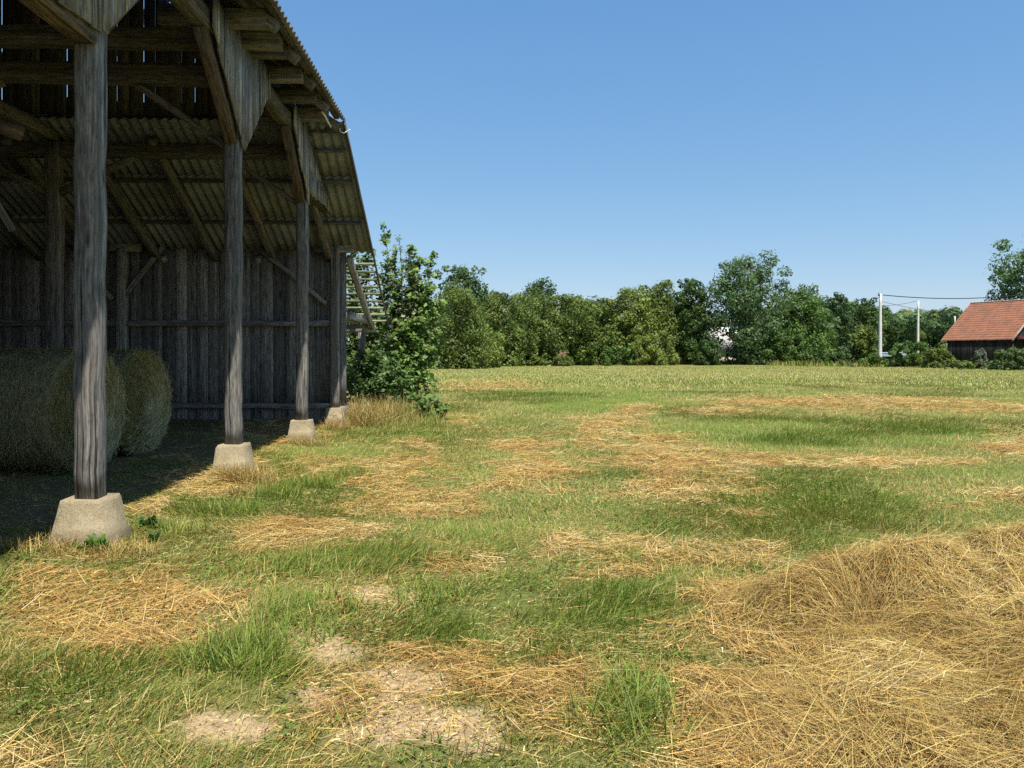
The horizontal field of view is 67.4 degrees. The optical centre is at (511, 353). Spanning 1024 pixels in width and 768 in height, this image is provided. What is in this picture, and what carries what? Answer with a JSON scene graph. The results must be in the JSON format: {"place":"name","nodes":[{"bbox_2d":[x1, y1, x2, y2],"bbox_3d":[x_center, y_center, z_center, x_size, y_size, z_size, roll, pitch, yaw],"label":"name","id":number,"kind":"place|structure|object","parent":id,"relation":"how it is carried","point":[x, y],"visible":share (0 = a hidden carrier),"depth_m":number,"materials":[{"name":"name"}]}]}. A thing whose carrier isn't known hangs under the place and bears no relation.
{"place":"outdoors","nodes":[
{"label":"outdoors","id":0,"kind":"place"},
{"bbox_2d":[0,360,1023,767],"bbox_3d":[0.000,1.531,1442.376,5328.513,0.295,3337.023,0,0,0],"label":"ground","id":1,"kind":"structure","parent":0,"point":[44,512],"depth_m":5.17,"materials":[{"name":"plant"}]},
{"bbox_2d":[0,339,133,473],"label":"hay bale","id":2,"kind":"object","parent":1,"relation":"on","point":[36,420],"visible":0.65,"depth_m":9.16,"materials":[{"name":"plant"}]},
{"bbox_2d":[75,533,110,551],"bbox_3d":[-3.319,1.504,6.080,0.255,0.113,0.265,0,0,-32],"label":"dock weed","id":3,"kind":"object","parent":1,"relation":"on","point":[98,539],"visible":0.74,"depth_m":6.09,"materials":[{"name":"green plant"}]},
{"bbox_2d":[48,344,175,455],"bbox_3d":[-6.047,0.724,11.324,1.624,1.718,1.729,0,0,4],"label":"hay bale","id":4,"kind":"object","parent":1,"relation":"on","point":[145,374],"visible":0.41,"depth_m":11.26,"materials":[{"name":"plant"}]},
{"bbox_2d":[137,515,160,526],"bbox_3d":[-3.310,1.517,6.982,0.215,0.105,0.171,0,0,0],"label":"dock weed","id":5,"kind":"object","parent":1,"relation":"on","point":[148,522],"visible":0.94,"depth_m":6.95,"materials":[{"name":"green plant"}]},
{"bbox_2d":[148,529,161,539],"bbox_3d":[-3.047,1.544,6.560,0.116,0.081,0.134,0,0,-29],"label":"dock weed","id":6,"kind":"object","parent":1,"relation":"on","point":[156,535],"visible":0.88,"depth_m":6.54,"materials":[{"name":"green plant"}]},
{"bbox_2d":[0,0,388,546],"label":"open barn","id":7,"kind":"structure","parent":1,"relation":"on","point":[180,191],"depth_m":13.92,"materials":[{"name":"grey wood"}]},
{"bbox_2d":[170,586,506,751],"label":"soil crumbs","id":8,"kind":"object","parent":1,"relation":"on","point":[380,739],"visible":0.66,"depth_m":3.39,"materials":[{"name":"soil"}]},
{"bbox_2d":[346,248,402,401],"bbox_3d":[-5.039,-0.989,23.752,3.446,5.185,2.455,0,0,0],"label":"wooden frame","id":9,"kind":"object","parent":1,"relation":"on","point":[372,340],"visible":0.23,"depth_m":23.55,"materials":[{"name":"grey wood"}]},
{"bbox_2d":[346,345,413,408],"bbox_3d":[-3.670,0.679,19.822,1.802,1.863,1.856,0,0,37],"label":"bramble shrub","id":10,"kind":"object","parent":1,"relation":"on","point":[381,382],"visible":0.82,"depth_m":19.84,"materials":[{"name":"green plant"}]},
{"bbox_2d":[380,234,421,401],"bbox_3d":[-3.407,-1.016,23.522,1.170,5.234,0.976,0,0,31],"label":"silvery sapling","id":11,"kind":"object","parent":1,"relation":"on","point":[404,288],"visible":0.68,"depth_m":23.49,"materials":[{"name":"green plant"}]},
{"bbox_2d":[377,222,446,404],"bbox_3d":[-3.018,-1.270,23.821,2.358,5.747,2.296,0,0,24],"label":"hazel shrub","id":12,"kind":"object","parent":1,"relation":"on","point":[416,359],"visible":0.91,"depth_m":23.56,"materials":[{"name":"green plant"}]},
{"bbox_2d":[403,389,452,418],"bbox_3d":[-2.044,1.236,18.623,1.223,0.755,0.801,0,0,28],"label":"leafy weed","id":13,"kind":"object","parent":1,"relation":"on","point":[420,400],"visible":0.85,"depth_m":18.45,"materials":[{"name":"green plant"}]},
{"bbox_2d":[423,281,496,369],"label":"leafy bush","id":14,"kind":"object","parent":1,"relation":"on","point":[462,302],"visible":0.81,"depth_m":74.91,"materials":[{"name":"green plant"}]},
{"bbox_2d":[433,265,494,364],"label":"leafy tree","id":15,"kind":"object","parent":1,"relation":"on","point":[462,275],"visible":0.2,"depth_m":87.25,"materials":[{"name":"green plant"}]},
{"bbox_2d":[439,328,507,368],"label":"leafy bush","id":16,"kind":"object","parent":1,"relation":"on","point":[492,363],"visible":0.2,"depth_m":79.51,"materials":[{"name":"green plant"}]},
{"bbox_2d":[453,289,541,365],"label":"hedge bush","id":17,"kind":"object","parent":1,"relation":"on","point":[495,312],"visible":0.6,"depth_m":90.62,"materials":[{"name":"green plant"}]},
{"bbox_2d":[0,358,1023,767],"bbox_3d":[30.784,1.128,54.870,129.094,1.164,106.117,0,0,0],"label":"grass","id":18,"kind":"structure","parent":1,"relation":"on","point":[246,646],"depth_m":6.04,"materials":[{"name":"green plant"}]},
{"bbox_2d":[0,377,1023,767],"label":"scattered hay","id":19,"kind":"object","parent":1,"relation":"on","point":[280,535],"visible":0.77,"depth_m":5.04,"materials":[{"name":"plant"}]},
{"bbox_2d":[0,378,1023,767],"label":"dry grass","id":20,"kind":"structure","parent":1,"relation":"on","point":[366,410],"depth_m":6.83,"materials":[{"name":"plant"}]},
{"bbox_2d":[503,341,547,365],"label":"leafy bush","id":21,"kind":"object","parent":1,"relation":"on","point":[536,358],"visible":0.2,"depth_m":92.98,"materials":[{"name":"green plant"}]},
{"bbox_2d":[494,286,569,365],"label":"hedge bush","id":22,"kind":"object","parent":1,"relation":"on","point":[542,304],"visible":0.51,"depth_m":96.05,"materials":[{"name":"green plant"}]},
{"bbox_2d":[511,276,558,330],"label":"leafy tree","id":23,"kind":"object","parent":1,"relation":"on","point":[548,291],"visible":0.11,"depth_m":127.02,"materials":[{"name":"green plant"}]},
{"bbox_2d":[547,351,565,365],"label":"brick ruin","id":24,"kind":"object","parent":1,"relation":"on","point":[562,353],"visible":0.3,"depth_m":91.94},
{"bbox_2d":[551,354,574,365],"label":"leafy bush","id":25,"kind":"object","parent":1,"relation":"on","point":[565,360],"visible":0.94,"depth_m":90.04,"materials":[{"name":"green plant"}]},
{"bbox_2d":[525,293,602,365],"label":"hedge bush","id":26,"kind":"object","parent":1,"relation":"on","point":[577,304],"visible":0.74,"depth_m":97.20,"materials":[{"name":"green plant"}]},
{"bbox_2d":[347,292,842,363],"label":"thicket","id":27,"kind":"object","parent":1,"relation":"on","point":[831,322],"visible":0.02,"depth_m":110.37,"materials":[{"name":"green plant"}]},
{"bbox_2d":[572,297,631,364],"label":"hedge bush","id":28,"kind":"object","parent":1,"relation":"on","point":[610,329],"visible":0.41,"depth_m":100.23,"materials":[{"name":"green plant"}]},
{"bbox_2d":[578,344,639,365],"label":"leafy bush","id":29,"kind":"object","parent":1,"relation":"on","point":[608,356],"visible":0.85,"depth_m":96.45,"materials":[{"name":"green plant"}]},
{"bbox_2d":[600,286,663,364],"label":"leafy tree","id":30,"kind":"object","parent":1,"relation":"on","point":[634,307],"visible":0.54,"depth_m":100.82,"materials":[{"name":"green plant"}]},
{"bbox_2d":[628,330,680,365],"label":"leafy bush","id":31,"kind":"object","parent":1,"relation":"on","point":[653,354],"visible":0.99,"depth_m":96.44,"materials":[{"name":"green plant"}]},
{"bbox_2d":[632,279,688,364],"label":"leafy tree","id":32,"kind":"object","parent":1,"relation":"on","point":[660,305],"visible":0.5,"depth_m":103.59,"materials":[{"name":"green plant"}]},
{"bbox_2d":[351,363,1023,390],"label":"stubble","id":33,"kind":"object","parent":1,"relation":"on","point":[689,374],"visible":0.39,"depth_m":53.46,"materials":[{"name":"green plant"}]},
{"bbox_2d":[669,277,712,364],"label":"leafy tree","id":34,"kind":"object","parent":1,"relation":"on","point":[694,324],"visible":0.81,"depth_m":102.87,"materials":[{"name":"green plant"}]},
{"bbox_2d":[691,338,725,365],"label":"leafy bush","id":35,"kind":"object","parent":1,"relation":"on","point":[707,355],"visible":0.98,"depth_m":97.40,"materials":[{"name":"green plant"}]},
{"bbox_2d":[707,320,739,362],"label":"white house","id":36,"kind":"structure","parent":1,"relation":"on","point":[724,344],"depth_m":125.00,"materials":[{"name":"stone"}]},
{"bbox_2d":[696,249,799,364],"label":"leafy tree","id":37,"kind":"object","parent":1,"relation":"on","point":[754,330],"visible":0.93,"depth_m":101.31,"materials":[{"name":"green plant"}]},
{"bbox_2d":[752,332,814,364],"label":"leafy bush","id":38,"kind":"object","parent":1,"relation":"on","point":[780,342],"visible":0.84,"depth_m":97.82,"materials":[{"name":"green plant"}]},
{"bbox_2d":[773,283,838,363],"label":"leafy tree","id":39,"kind":"object","parent":1,"relation":"on","point":[805,325],"visible":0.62,"depth_m":104.61,"materials":[{"name":"green plant"}]},
{"bbox_2d":[813,351,849,365],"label":"leafy bush","id":40,"kind":"object","parent":1,"relation":"on","point":[834,357],"visible":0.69,"depth_m":94.57,"materials":[{"name":"green plant"}]},
{"bbox_2d":[826,292,856,361],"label":"leafy tree","id":41,"kind":"object","parent":1,"relation":"on","point":[842,303],"visible":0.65,"depth_m":117.53,"materials":[{"name":"green plant"}]},
{"bbox_2d":[667,510,1023,767],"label":"hay heap","id":42,"kind":"object","parent":1,"relation":"on","point":[923,607],"visible":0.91,"depth_m":3.81,"materials":[{"name":"plant"}]},
{"bbox_2d":[845,324,877,362],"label":"leafy bush","id":43,"kind":"object","parent":1,"relation":"on","point":[864,346],"visible":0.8,"depth_m":119.04,"materials":[{"name":"green plant"}]},
{"bbox_2d":[845,297,888,357],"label":"leafy tree","id":44,"kind":"object","parent":1,"relation":"on","point":[870,315],"visible":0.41,"depth_m":122.97,"materials":[{"name":"green plant"}]},
{"bbox_2d":[839,352,910,366],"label":"leafy bush","id":45,"kind":"object","parent":1,"relation":"on","point":[874,358],"visible":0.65,"depth_m":88.36,"materials":[{"name":"green plant"}]},
{"bbox_2d":[878,292,881,356],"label":"utility pole","id":46,"kind":"object","parent":1,"relation":"on","point":[880,328],"visible":0.89,"depth_m":93.86,"materials":[{"name":"concrete"}]},
{"bbox_2d":[882,301,961,313],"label":"power cable","id":47,"kind":"object","parent":46,"relation":"attached to","point":[921,309],"visible":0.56,"depth_m":96.31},
{"bbox_2d":[884,294,1023,298],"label":"power cable","id":48,"kind":"object","parent":46,"relation":"attached to","point":[952,298],"visible":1,"depth_m":96.02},
{"bbox_2d":[882,352,906,359],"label":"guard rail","id":49,"kind":"object","parent":1,"relation":"on","point":[884,354],"visible":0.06,"depth_m":149.94,"materials":[{"name":"silver metal"}]},
{"bbox_2d":[831,301,965,359],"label":"woodland","id":50,"kind":"object","parent":1,"relation":"on","point":[934,327],"visible":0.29,"depth_m":185.79,"materials":[{"name":"green plant"}]},
{"bbox_2d":[888,340,940,366],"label":"leafy bush","id":51,"kind":"object","parent":1,"relation":"on","point":[909,349],"visible":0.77,"depth_m":85.61,"materials":[{"name":"green plant"}]},
{"bbox_2d":[917,301,918,352],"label":"utility pole","id":52,"kind":"object","parent":1,"relation":"on","point":[918,322],"visible":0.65,"depth_m":101.90,"materials":[{"name":"concrete"}]},
{"bbox_2d":[915,347,955,367],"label":"leafy bush","id":53,"kind":"object","parent":1,"relation":"on","point":[930,353],"visible":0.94,"depth_m":79.42,"materials":[{"name":"green plant"}]},
{"bbox_2d":[933,359,998,369],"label":"leafy bush","id":54,"kind":"object","parent":1,"relation":"on","point":[963,364],"visible":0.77,"depth_m":74.63,"materials":[{"name":"green plant"}]},
{"bbox_2d":[971,348,987,368],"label":"leafy bush","id":55,"kind":"object","parent":1,"relation":"on","point":[980,355],"visible":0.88,"depth_m":75.75,"materials":[{"name":"green plant"}]},
{"bbox_2d":[941,299,1023,367],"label":"timber house","id":56,"kind":"structure","parent":1,"relation":"on","point":[989,327],"depth_m":81.59,"materials":[{"name":"ceramic"}]},
{"bbox_2d":[982,234,1023,300],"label":"leafy tree","id":57,"kind":"object","parent":1,"relation":"on","point":[1011,276],"visible":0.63,"depth_m":109.14,"materials":[{"name":"green plant"}]},
{"bbox_2d":[987,347,1023,369],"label":"leafy bush","id":58,"kind":"object","parent":1,"relation":"on","point":[1016,356],"visible":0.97,"depth_m":71.31,"materials":[{"name":"green plant"}]},
{"bbox_2d":[67,0,1023,353],"label":"sky","id":59,"kind":"structure","parent":0,"point":[600,148],"materials":[{"name":"blue"}]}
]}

